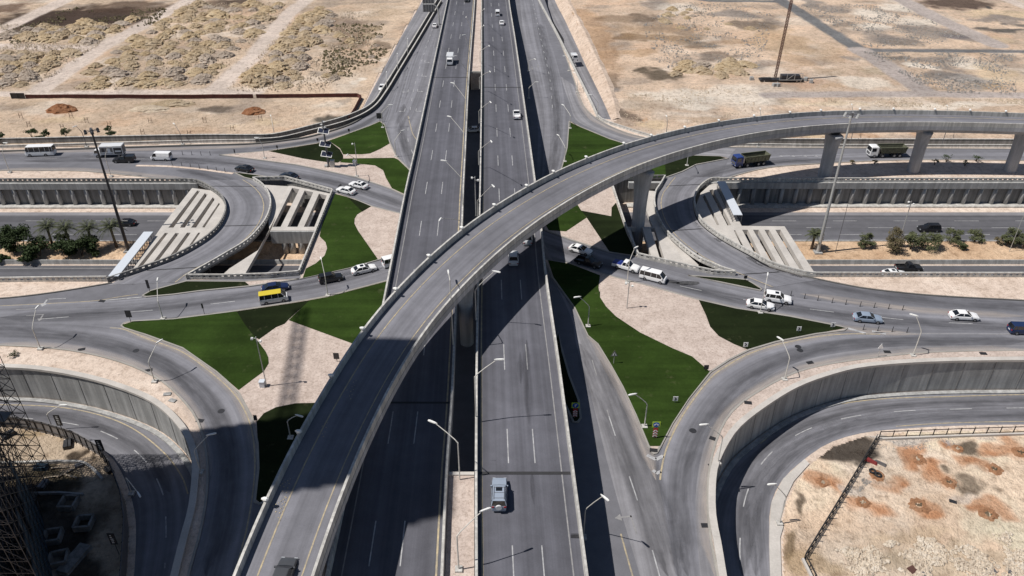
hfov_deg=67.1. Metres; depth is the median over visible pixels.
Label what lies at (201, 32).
rubble heap
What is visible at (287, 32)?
rubble heap
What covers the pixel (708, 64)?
rubble heap
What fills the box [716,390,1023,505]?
pavement
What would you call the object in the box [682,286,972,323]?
road marking
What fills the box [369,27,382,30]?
rubble heap
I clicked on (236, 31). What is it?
rubble heap
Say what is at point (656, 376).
artificial turf
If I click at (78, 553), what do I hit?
concrete slab
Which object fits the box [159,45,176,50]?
rubble heap
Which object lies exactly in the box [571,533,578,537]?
drain cover
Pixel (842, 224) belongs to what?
camera pole
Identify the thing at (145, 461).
road marking
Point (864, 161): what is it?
kerb
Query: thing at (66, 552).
column footing
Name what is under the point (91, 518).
column footing
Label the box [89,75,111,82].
rubble heap
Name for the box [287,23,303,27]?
rubble heap
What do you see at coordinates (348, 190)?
saloon car
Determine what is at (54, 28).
rubble heap
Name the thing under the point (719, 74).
rubble heap
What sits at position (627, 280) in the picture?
street lamp
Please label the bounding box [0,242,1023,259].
median soil
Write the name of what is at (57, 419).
banner
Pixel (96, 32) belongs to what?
rubble heap
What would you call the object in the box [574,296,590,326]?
street lamp
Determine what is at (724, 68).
rubble heap
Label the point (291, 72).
rubble heap
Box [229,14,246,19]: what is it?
rubble heap
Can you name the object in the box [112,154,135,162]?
pickup truck
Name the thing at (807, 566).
palisade fence
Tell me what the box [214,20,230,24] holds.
rubble heap
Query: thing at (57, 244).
tree
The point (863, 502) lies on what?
planting pit
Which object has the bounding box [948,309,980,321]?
saloon car
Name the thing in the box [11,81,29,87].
rubble heap
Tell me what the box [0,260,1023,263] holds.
concrete barrier
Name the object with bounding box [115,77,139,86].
rubble heap
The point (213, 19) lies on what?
rubble heap
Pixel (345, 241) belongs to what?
artificial turf
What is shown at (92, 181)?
balustrade
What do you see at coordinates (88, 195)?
retaining wall
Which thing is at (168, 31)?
rubble heap
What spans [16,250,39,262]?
tree
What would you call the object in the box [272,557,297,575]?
hatchback car
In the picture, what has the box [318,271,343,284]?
suv
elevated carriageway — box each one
[325,0,474,575]
[475,0,588,575]
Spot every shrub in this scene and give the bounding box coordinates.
[7,350,18,356]
[941,154,952,161]
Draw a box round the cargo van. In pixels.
[150,151,172,160]
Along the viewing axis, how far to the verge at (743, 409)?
121.60 m
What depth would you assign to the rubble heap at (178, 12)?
315.19 m
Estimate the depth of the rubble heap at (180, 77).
244.39 m
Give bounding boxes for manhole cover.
[689,428,696,432]
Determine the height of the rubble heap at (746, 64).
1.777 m
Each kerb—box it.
[0,115,365,151]
[0,170,189,180]
[0,282,111,298]
[0,344,208,575]
[120,280,386,504]
[142,278,298,297]
[219,121,408,194]
[233,172,277,180]
[300,193,399,279]
[449,472,473,475]
[543,187,636,256]
[545,259,847,454]
[556,333,581,422]
[559,41,1010,148]
[561,121,728,177]
[689,275,761,290]
[706,349,1023,575]
[723,159,1023,179]
[803,275,1023,300]
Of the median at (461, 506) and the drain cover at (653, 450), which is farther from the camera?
the drain cover at (653, 450)
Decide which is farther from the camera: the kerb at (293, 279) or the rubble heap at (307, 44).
the rubble heap at (307, 44)
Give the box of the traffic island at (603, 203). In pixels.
[544,187,636,256]
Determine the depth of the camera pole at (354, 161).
188.50 m
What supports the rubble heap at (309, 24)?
on the desert at (222, 115)
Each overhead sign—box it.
[108,232,152,281]
[422,0,439,24]
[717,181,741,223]
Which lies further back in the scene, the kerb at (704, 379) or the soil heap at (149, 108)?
the soil heap at (149, 108)
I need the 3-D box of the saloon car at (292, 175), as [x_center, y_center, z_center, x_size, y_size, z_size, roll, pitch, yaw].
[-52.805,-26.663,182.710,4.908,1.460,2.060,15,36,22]
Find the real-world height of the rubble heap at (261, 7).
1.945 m
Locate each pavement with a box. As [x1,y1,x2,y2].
[0,397,191,475]
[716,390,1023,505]
[769,459,808,575]
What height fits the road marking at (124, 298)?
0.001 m
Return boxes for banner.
[53,415,65,437]
[94,440,108,466]
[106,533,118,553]
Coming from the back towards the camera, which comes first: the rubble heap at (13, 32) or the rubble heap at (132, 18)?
the rubble heap at (132, 18)
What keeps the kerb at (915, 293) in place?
on the ground at (1004, 288)
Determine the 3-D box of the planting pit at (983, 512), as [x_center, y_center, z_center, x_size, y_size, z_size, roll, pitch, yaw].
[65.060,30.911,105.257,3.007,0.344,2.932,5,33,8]
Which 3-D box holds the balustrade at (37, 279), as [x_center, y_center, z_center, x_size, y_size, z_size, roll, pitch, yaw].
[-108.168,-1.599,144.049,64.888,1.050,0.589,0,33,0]
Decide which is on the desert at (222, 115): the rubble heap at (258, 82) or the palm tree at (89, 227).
the rubble heap at (258, 82)
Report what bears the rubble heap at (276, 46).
on the desert at (222, 115)
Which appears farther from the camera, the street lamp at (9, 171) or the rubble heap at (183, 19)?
the rubble heap at (183, 19)
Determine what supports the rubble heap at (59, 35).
on the desert at (222, 115)
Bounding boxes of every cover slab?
[222,185,287,276]
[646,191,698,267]
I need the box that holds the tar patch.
[677,281,698,284]
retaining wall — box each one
[0,180,329,210]
[0,364,198,575]
[540,0,598,118]
[614,179,1023,207]
[708,356,1023,575]
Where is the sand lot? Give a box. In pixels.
[782,429,1023,575]
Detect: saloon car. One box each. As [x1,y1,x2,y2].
[115,218,136,226]
[234,164,254,172]
[261,281,288,290]
[279,172,298,179]
[335,186,356,194]
[348,181,368,189]
[350,263,376,275]
[467,126,479,132]
[508,250,518,265]
[522,236,532,244]
[568,243,592,255]
[746,298,774,311]
[852,311,883,323]
[881,268,906,274]
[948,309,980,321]
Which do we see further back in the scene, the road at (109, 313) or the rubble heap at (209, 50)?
the rubble heap at (209, 50)
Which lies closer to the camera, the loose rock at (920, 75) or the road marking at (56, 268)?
the road marking at (56, 268)
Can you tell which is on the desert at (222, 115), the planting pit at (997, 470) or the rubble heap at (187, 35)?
the rubble heap at (187, 35)
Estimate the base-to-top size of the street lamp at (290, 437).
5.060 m
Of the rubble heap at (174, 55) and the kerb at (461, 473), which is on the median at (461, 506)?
the kerb at (461, 473)
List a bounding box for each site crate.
[0,428,15,439]
[32,463,48,470]
[37,478,49,489]
[63,438,71,449]
[74,463,83,468]
[103,466,113,474]
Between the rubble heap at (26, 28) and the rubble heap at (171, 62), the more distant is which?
the rubble heap at (26, 28)
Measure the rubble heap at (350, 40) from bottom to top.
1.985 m
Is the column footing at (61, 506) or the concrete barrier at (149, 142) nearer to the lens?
the column footing at (61, 506)
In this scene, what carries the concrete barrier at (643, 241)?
on the ground at (810, 460)
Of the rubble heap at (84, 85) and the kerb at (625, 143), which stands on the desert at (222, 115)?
the rubble heap at (84, 85)
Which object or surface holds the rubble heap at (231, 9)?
on the desert at (222, 115)
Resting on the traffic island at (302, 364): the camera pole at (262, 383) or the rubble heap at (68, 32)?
the camera pole at (262, 383)
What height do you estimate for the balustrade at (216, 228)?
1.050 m
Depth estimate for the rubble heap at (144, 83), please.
239.30 m
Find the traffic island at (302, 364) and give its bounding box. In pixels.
[124,281,385,501]
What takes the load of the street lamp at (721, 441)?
on the verge at (743, 409)
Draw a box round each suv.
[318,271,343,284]
[490,478,507,510]
[764,289,791,304]
[917,223,941,232]
[1006,321,1023,334]
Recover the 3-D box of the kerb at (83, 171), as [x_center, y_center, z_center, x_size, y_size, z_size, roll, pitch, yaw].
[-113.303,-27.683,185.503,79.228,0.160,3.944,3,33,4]
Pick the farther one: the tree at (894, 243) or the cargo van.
the cargo van
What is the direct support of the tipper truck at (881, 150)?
on the road at (732, 169)
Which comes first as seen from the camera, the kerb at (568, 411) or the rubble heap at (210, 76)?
the kerb at (568, 411)
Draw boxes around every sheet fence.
[10,93,25,98]
[24,94,252,98]
[256,93,361,118]
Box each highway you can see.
[0,215,1023,239]
[0,266,1023,281]
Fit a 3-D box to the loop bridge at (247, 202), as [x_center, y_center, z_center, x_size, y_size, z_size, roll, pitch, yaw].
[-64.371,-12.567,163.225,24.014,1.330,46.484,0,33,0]
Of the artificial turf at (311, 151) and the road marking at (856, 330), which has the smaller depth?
the road marking at (856, 330)
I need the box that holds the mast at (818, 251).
[813,112,859,254]
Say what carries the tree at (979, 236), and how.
on the median soil
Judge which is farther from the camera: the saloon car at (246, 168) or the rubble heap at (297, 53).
the rubble heap at (297, 53)
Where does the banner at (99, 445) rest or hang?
on the ground at (810, 460)
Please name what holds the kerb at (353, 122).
on the ground at (1004, 288)
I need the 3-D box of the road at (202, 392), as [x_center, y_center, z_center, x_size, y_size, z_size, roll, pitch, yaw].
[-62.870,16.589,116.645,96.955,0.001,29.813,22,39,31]
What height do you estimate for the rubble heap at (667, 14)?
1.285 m
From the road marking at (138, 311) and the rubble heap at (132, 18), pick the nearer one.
the road marking at (138, 311)
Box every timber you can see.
[51,466,68,468]
[56,468,74,477]
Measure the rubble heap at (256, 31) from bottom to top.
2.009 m
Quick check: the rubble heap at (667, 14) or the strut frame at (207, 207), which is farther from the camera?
the rubble heap at (667, 14)
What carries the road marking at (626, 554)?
on the road at (604, 544)
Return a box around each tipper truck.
[731,150,770,167]
[866,143,908,157]
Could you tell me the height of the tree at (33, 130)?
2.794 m
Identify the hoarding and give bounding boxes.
[1,416,128,575]
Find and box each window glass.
[25,144,54,151]
[259,289,285,299]
[381,258,390,263]
[640,270,665,279]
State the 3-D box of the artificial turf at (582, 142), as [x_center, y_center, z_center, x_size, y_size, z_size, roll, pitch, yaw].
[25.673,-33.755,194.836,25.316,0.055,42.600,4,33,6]
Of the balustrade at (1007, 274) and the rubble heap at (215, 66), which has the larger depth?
the rubble heap at (215, 66)
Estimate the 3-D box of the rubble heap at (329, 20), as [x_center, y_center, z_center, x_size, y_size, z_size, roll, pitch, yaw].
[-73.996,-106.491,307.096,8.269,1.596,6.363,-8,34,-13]
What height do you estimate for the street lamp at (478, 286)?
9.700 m
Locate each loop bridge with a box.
[109,180,270,284]
[655,177,816,288]
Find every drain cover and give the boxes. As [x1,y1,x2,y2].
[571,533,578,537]
[650,448,657,451]
[701,523,707,527]
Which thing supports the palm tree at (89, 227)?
on the median soil
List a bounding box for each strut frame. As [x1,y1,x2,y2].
[131,188,224,271]
[270,186,328,253]
[628,227,683,265]
[696,184,812,275]
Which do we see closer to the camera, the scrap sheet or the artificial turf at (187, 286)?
the scrap sheet
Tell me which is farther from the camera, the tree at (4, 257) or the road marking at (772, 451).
the tree at (4, 257)
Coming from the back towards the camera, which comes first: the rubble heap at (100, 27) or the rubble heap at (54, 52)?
the rubble heap at (100, 27)
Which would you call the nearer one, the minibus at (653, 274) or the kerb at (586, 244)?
the minibus at (653, 274)
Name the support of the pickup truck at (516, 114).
on the elevated carriageway at (522, 437)
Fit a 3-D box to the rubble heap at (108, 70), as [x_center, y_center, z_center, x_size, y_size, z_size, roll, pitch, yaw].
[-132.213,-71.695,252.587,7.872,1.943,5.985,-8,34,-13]
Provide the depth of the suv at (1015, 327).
129.78 m
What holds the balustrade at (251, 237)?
on the loop bridge at (247, 202)
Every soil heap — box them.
[45,103,77,113]
[128,105,170,112]
[149,99,195,107]
[241,107,265,115]
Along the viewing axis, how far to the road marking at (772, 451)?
114.14 m
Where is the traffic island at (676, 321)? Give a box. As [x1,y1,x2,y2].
[546,260,844,448]
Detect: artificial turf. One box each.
[123,311,268,389]
[144,281,247,295]
[237,300,308,338]
[238,173,269,178]
[256,403,313,501]
[270,141,342,162]
[289,282,385,342]
[303,194,376,277]
[329,122,389,153]
[340,158,408,193]
[348,197,370,211]
[546,205,586,230]
[548,260,709,445]
[557,334,579,420]
[562,123,665,176]
[582,203,635,255]
[665,155,723,176]
[697,276,759,288]
[699,300,843,348]
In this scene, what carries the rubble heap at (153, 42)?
on the desert at (222, 115)
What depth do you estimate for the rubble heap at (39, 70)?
251.56 m
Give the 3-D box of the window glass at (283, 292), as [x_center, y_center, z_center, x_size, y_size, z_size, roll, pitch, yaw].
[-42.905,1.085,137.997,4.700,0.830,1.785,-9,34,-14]
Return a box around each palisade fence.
[801,554,816,575]
[805,434,880,557]
[878,426,1023,440]
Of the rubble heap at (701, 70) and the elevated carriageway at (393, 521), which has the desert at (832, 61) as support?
the rubble heap at (701, 70)
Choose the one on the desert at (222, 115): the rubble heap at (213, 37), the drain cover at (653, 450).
the rubble heap at (213, 37)
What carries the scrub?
on the desert at (222, 115)
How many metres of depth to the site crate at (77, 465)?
112.60 m
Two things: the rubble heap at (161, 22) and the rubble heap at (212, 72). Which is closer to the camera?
the rubble heap at (212, 72)
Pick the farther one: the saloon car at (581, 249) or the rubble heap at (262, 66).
the rubble heap at (262, 66)
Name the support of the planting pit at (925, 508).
on the sand lot
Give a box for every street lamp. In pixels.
[2,142,11,172]
[32,305,43,350]
[46,404,66,424]
[105,146,112,177]
[125,478,140,496]
[148,339,162,383]
[157,277,165,319]
[194,432,215,474]
[287,414,303,439]
[320,256,330,296]
[428,419,460,479]
[441,160,462,204]
[447,270,453,344]
[448,116,464,158]
[455,507,490,572]
[474,358,503,416]
[475,270,500,319]
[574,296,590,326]
[583,494,608,540]
[625,246,638,282]
[628,393,647,427]
[699,423,722,464]
[757,272,768,313]
[767,483,786,525]
[777,336,789,380]
[910,313,921,356]
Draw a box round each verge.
[0,212,1023,214]
[711,351,1023,556]
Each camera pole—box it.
[250,337,266,387]
[351,143,356,164]
[471,177,478,214]
[625,282,633,307]
[835,193,850,252]
[901,201,914,234]
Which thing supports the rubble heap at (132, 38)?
on the desert at (222, 115)
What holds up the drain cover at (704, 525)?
on the road at (706, 563)
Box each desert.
[0,0,420,146]
[568,0,1023,138]
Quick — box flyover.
[232,110,1023,575]
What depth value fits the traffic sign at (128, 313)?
131.94 m
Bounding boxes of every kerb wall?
[0,460,103,480]
[34,491,83,495]
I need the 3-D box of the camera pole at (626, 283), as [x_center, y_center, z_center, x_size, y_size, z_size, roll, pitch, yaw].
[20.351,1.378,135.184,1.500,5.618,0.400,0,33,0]
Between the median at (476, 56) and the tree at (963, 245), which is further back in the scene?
the median at (476, 56)
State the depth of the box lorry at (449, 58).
239.54 m
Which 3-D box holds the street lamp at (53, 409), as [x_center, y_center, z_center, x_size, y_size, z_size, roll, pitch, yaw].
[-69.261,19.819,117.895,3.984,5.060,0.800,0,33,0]
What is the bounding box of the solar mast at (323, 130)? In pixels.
[317,121,334,167]
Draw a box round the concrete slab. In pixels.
[55,543,92,575]
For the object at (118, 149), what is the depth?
192.44 m
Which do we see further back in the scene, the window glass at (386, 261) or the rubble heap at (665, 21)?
the rubble heap at (665, 21)
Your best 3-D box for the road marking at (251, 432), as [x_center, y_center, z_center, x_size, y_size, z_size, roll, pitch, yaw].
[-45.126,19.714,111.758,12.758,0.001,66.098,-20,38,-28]
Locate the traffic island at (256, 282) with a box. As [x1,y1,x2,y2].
[246,279,288,284]
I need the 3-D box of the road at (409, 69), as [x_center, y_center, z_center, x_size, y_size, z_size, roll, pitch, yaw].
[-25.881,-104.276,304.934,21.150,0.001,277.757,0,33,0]
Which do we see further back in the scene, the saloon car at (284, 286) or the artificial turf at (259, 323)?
the saloon car at (284, 286)
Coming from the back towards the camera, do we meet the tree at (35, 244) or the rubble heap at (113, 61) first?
the rubble heap at (113, 61)
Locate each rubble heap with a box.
[0,33,12,40]
[0,54,10,59]
[0,60,11,67]
[0,64,16,73]
[0,78,16,86]
[2,30,21,35]
[2,50,14,54]
[2,72,18,78]
[4,55,19,60]
[9,61,23,67]
[11,34,20,39]
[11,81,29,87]
[13,67,24,73]
[17,50,29,53]
[18,32,37,42]
[18,53,43,61]
[18,69,38,77]
[20,26,32,30]
[20,73,41,81]
[22,58,40,63]
[22,61,38,68]
[31,27,44,32]
[31,66,49,74]
[35,22,53,28]
[35,33,51,42]
[37,30,48,34]
[38,59,62,68]
[39,55,63,61]
[44,39,58,42]
[45,49,60,56]
[47,25,63,30]
[50,31,68,39]
[60,48,82,57]
[62,29,72,34]
[68,24,84,34]
[68,35,85,43]
[73,17,97,25]
[75,82,92,89]
[79,37,99,45]
[79,69,99,75]
[80,27,105,34]
[86,30,105,35]
[86,34,104,39]
[87,62,104,68]
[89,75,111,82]
[90,81,112,89]
[93,25,107,29]
[97,22,107,25]
[99,66,120,73]
[104,27,122,33]
[104,58,123,63]
[105,64,121,67]
[108,70,133,77]
[110,24,122,28]
[110,50,122,53]
[112,20,130,24]
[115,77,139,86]
[117,46,133,50]
[119,54,137,60]
[120,50,139,55]
[122,60,139,68]
[123,67,136,71]
[124,15,140,22]
[124,34,145,42]
[128,42,147,48]
[134,79,157,88]
[137,71,160,80]
[138,51,152,55]
[143,38,164,46]
[144,54,163,60]
[144,66,159,71]
[145,45,157,50]
[146,30,157,33]
[146,59,163,65]
[153,20,169,25]
[153,25,169,30]
[153,48,170,55]
[154,33,171,39]
[155,78,173,85]
[159,18,174,22]
[159,29,177,34]
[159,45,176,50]
[162,40,179,45]
[162,66,187,77]
[164,52,182,59]
[167,60,178,64]
[169,81,187,87]
[170,24,185,29]
[170,48,189,54]
[171,9,186,16]
[171,62,191,68]
[172,74,188,80]
[173,15,194,22]
[174,5,196,11]
[178,29,191,33]
[180,31,200,40]
[182,12,196,17]
[182,50,204,58]
[183,55,199,63]
[184,67,207,76]
[186,23,203,29]
[186,41,199,46]
[188,0,210,8]
[188,9,199,13]
[188,37,202,41]
[189,76,213,84]
[190,45,209,50]
[192,16,210,22]
[193,63,208,68]
[194,30,207,34]
[194,73,213,78]
[197,11,207,16]
[198,40,216,46]
[198,53,216,63]
[201,5,214,8]
[202,22,224,29]
[202,48,215,54]
[206,9,230,18]
[207,27,224,32]
[207,63,226,69]
[207,69,219,75]
[208,34,221,40]
[209,18,220,21]
[212,41,234,48]
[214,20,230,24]
[215,51,235,58]
[216,37,232,42]
[223,7,242,12]
[225,46,240,50]
[229,2,241,6]
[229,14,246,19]
[229,25,243,30]
[230,28,245,34]
[235,39,246,42]
[236,22,249,26]
[238,68,268,77]
[239,74,256,85]
[241,0,264,7]
[243,28,265,34]
[243,33,256,37]
[245,14,259,20]
[245,19,260,25]
[248,7,258,11]
[249,77,273,87]
[250,3,263,7]
[251,64,266,69]
[252,24,266,28]
[253,11,267,15]
[257,15,276,21]
[258,5,274,10]
[258,7,276,13]
[266,60,291,71]
[266,68,282,77]
[267,43,291,49]
[268,50,284,56]
[268,57,283,63]
[269,55,280,60]
[272,2,285,5]
[273,5,282,8]
[273,75,290,84]
[273,82,293,89]
[275,36,290,42]
[278,46,293,53]
[279,29,298,36]
[281,54,297,59]
[283,39,299,47]
[284,58,300,64]
[285,69,301,75]
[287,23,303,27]
[287,25,299,30]
[290,61,311,71]
[290,75,304,80]
[291,46,309,51]
[291,51,305,55]
[292,19,306,24]
[294,34,311,42]
[295,14,309,19]
[297,29,313,35]
[297,53,312,61]
[299,26,312,31]
[299,40,313,47]
[301,11,316,16]
[304,22,314,26]
[305,17,318,22]
[308,37,322,45]
[311,25,333,33]
[312,20,333,27]
[313,9,331,16]
[314,15,324,19]
[319,18,334,22]
[321,73,331,77]
[325,13,337,17]
[327,75,339,80]
[332,33,345,37]
[344,37,357,43]
[347,44,356,47]
[362,33,375,37]
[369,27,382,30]
[658,19,671,23]
[660,13,675,16]
[665,6,678,11]
[668,70,682,76]
[671,64,693,73]
[677,59,695,65]
[691,62,709,68]
[692,65,713,74]
[696,61,711,66]
[713,70,728,78]
[714,64,731,71]
[715,61,744,68]
[721,57,737,62]
[726,67,749,76]
[737,60,759,68]
[744,26,755,30]
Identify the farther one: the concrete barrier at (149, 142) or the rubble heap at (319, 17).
the rubble heap at (319, 17)
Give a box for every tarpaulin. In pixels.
[865,457,877,465]
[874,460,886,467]
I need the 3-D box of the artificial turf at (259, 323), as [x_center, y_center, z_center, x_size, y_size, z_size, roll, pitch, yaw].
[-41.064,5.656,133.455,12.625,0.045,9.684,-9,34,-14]
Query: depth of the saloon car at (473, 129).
207.03 m
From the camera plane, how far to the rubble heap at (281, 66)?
253.28 m
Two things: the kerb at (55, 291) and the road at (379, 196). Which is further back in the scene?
the road at (379, 196)
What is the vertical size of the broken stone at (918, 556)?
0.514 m
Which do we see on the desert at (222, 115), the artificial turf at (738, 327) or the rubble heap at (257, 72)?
the rubble heap at (257, 72)
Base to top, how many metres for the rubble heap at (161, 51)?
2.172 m
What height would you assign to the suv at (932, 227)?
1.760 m
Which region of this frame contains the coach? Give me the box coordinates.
[25,144,56,156]
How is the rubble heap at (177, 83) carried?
on the desert at (222, 115)
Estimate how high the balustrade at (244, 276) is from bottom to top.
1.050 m
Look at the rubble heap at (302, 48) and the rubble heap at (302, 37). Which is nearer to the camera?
the rubble heap at (302, 48)
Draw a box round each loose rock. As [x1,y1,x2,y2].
[0,2,382,90]
[624,86,1023,132]
[644,2,1016,93]
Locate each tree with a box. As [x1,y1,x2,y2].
[0,224,15,251]
[0,254,10,262]
[1,223,32,251]
[16,235,49,255]
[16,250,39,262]
[23,128,37,136]
[33,218,58,244]
[40,129,49,136]
[48,233,76,255]
[50,219,77,240]
[59,128,70,135]
[61,237,98,255]
[73,219,105,247]
[75,233,99,255]
[97,218,125,247]
[103,125,111,132]
[105,129,114,135]
[804,228,823,249]
[857,232,876,247]
[885,226,905,253]
[903,231,925,248]
[915,232,945,252]
[946,228,963,243]
[955,240,968,249]
[967,229,985,242]
[994,236,1002,244]
[1000,232,1013,245]
[1007,227,1023,245]
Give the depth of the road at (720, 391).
116.70 m
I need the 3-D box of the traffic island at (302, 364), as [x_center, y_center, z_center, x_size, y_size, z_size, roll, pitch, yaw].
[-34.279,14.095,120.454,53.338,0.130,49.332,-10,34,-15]
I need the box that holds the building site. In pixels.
[0,427,129,575]
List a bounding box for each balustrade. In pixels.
[0,178,187,182]
[0,276,106,281]
[106,178,226,282]
[185,177,271,279]
[187,270,298,278]
[254,176,332,191]
[298,189,332,274]
[611,185,638,255]
[626,174,664,179]
[637,252,735,275]
[653,175,735,272]
[693,177,816,276]
[719,177,1023,181]
[816,272,1023,276]
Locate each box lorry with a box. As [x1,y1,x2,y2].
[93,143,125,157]
[446,52,453,64]
[570,53,577,60]
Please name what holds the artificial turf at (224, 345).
on the traffic island at (302, 364)
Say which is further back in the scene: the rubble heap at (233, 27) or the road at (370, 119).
the rubble heap at (233, 27)
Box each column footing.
[13,492,35,510]
[44,526,64,545]
[48,548,70,569]
[56,494,80,511]
[71,513,95,532]
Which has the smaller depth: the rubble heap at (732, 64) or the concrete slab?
the concrete slab
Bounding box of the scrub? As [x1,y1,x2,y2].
[7,7,388,76]
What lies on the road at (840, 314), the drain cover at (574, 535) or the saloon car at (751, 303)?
the saloon car at (751, 303)
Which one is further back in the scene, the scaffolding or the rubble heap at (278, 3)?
the rubble heap at (278, 3)
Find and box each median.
[445,476,474,575]
[470,0,480,89]
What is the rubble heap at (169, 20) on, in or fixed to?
on the desert at (222, 115)
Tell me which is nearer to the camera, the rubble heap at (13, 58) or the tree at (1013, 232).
the tree at (1013, 232)
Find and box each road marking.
[0,268,113,268]
[0,404,188,493]
[2,294,137,305]
[26,418,166,567]
[44,301,233,318]
[106,297,141,300]
[118,328,255,567]
[136,165,232,173]
[608,416,659,575]
[615,514,636,533]
[620,534,632,575]
[659,333,879,479]
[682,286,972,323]
[739,408,971,559]
[759,394,1023,443]
[790,234,989,234]
[848,327,865,333]
[872,332,1023,334]
[896,421,1023,426]
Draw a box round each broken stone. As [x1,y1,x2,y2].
[835,530,1023,575]
[841,438,954,491]
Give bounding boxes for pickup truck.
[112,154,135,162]
[512,110,520,118]
[574,255,602,268]
[612,259,640,272]
[894,261,922,271]
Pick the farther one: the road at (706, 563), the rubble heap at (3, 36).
the rubble heap at (3, 36)
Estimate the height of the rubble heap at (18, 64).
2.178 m
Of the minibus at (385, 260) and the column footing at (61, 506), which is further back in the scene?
the minibus at (385, 260)
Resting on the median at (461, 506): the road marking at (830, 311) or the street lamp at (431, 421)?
the street lamp at (431, 421)
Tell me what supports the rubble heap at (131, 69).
on the desert at (222, 115)
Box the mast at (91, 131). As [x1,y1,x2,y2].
[83,128,129,252]
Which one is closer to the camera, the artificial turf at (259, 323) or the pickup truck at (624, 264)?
the artificial turf at (259, 323)
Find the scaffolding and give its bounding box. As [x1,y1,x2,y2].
[0,357,53,575]
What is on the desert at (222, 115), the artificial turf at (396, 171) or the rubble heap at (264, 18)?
the rubble heap at (264, 18)
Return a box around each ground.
[0,0,1023,575]
[0,202,1023,575]
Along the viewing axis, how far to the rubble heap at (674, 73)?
248.76 m
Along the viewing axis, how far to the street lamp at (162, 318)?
133.29 m
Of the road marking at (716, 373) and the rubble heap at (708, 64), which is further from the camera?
the rubble heap at (708, 64)
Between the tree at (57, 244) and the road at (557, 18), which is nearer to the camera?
the tree at (57, 244)
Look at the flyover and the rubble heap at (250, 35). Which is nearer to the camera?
the flyover
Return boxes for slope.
[555,0,621,119]
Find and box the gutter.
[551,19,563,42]
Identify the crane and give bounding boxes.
[758,0,803,82]
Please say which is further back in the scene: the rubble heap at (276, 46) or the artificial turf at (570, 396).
the rubble heap at (276, 46)
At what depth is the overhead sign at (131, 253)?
151.21 m
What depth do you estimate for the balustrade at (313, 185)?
180.52 m
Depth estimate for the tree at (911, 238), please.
164.18 m
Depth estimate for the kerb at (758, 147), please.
198.55 m
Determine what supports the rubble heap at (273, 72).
on the desert at (222, 115)
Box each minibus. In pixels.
[258,288,288,304]
[381,254,391,267]
[495,9,499,15]
[639,266,666,283]
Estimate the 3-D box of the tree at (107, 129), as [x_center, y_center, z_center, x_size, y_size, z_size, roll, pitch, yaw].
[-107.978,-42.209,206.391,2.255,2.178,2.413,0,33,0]
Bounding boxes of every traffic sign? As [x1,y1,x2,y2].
[124,310,131,320]
[333,353,338,358]
[376,113,382,118]
[571,403,579,416]
[652,422,660,437]
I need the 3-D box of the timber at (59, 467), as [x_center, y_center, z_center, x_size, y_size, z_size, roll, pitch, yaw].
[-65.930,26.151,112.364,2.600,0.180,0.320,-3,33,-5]
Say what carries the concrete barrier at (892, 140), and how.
on the ground at (1004, 288)
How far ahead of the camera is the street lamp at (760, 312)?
134.16 m
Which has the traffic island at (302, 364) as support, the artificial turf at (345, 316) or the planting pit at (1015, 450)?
the artificial turf at (345, 316)
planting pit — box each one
[815,477,829,487]
[855,496,871,508]
[869,470,884,481]
[908,497,931,513]
[909,454,926,464]
[940,476,957,488]
[951,445,963,452]
[978,507,998,521]
[984,462,1003,475]
[1011,447,1023,457]
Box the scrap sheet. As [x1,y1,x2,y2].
[907,565,916,573]
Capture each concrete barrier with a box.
[0,0,438,143]
[0,139,255,147]
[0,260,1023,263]
[18,240,996,241]
[255,0,441,141]
[538,0,649,136]
[734,143,1011,147]
[753,138,1013,143]
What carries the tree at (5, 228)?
on the median soil
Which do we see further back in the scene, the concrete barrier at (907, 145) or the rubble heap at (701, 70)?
the rubble heap at (701, 70)
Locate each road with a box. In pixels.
[0,0,1023,575]
[0,152,469,225]
[0,261,388,326]
[0,322,256,575]
[0,401,190,575]
[200,81,399,151]
[363,0,435,107]
[384,0,446,124]
[386,48,435,168]
[520,0,565,180]
[542,231,1023,331]
[543,241,675,575]
[545,0,610,119]
[560,76,734,157]
[658,333,1023,575]
[695,345,1023,575]
[716,394,1023,575]
[722,153,1023,179]
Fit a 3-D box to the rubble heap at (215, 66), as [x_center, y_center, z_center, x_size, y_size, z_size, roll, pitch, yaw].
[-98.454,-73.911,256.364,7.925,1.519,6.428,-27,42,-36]
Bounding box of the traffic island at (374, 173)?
[227,121,408,193]
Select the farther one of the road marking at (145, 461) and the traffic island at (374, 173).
the traffic island at (374, 173)
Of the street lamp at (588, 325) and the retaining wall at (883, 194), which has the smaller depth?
the street lamp at (588, 325)
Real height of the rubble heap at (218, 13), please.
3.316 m
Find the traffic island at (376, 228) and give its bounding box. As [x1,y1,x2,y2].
[300,194,399,277]
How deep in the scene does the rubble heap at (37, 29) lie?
294.12 m
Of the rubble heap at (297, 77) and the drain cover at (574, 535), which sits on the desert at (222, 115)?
the rubble heap at (297, 77)

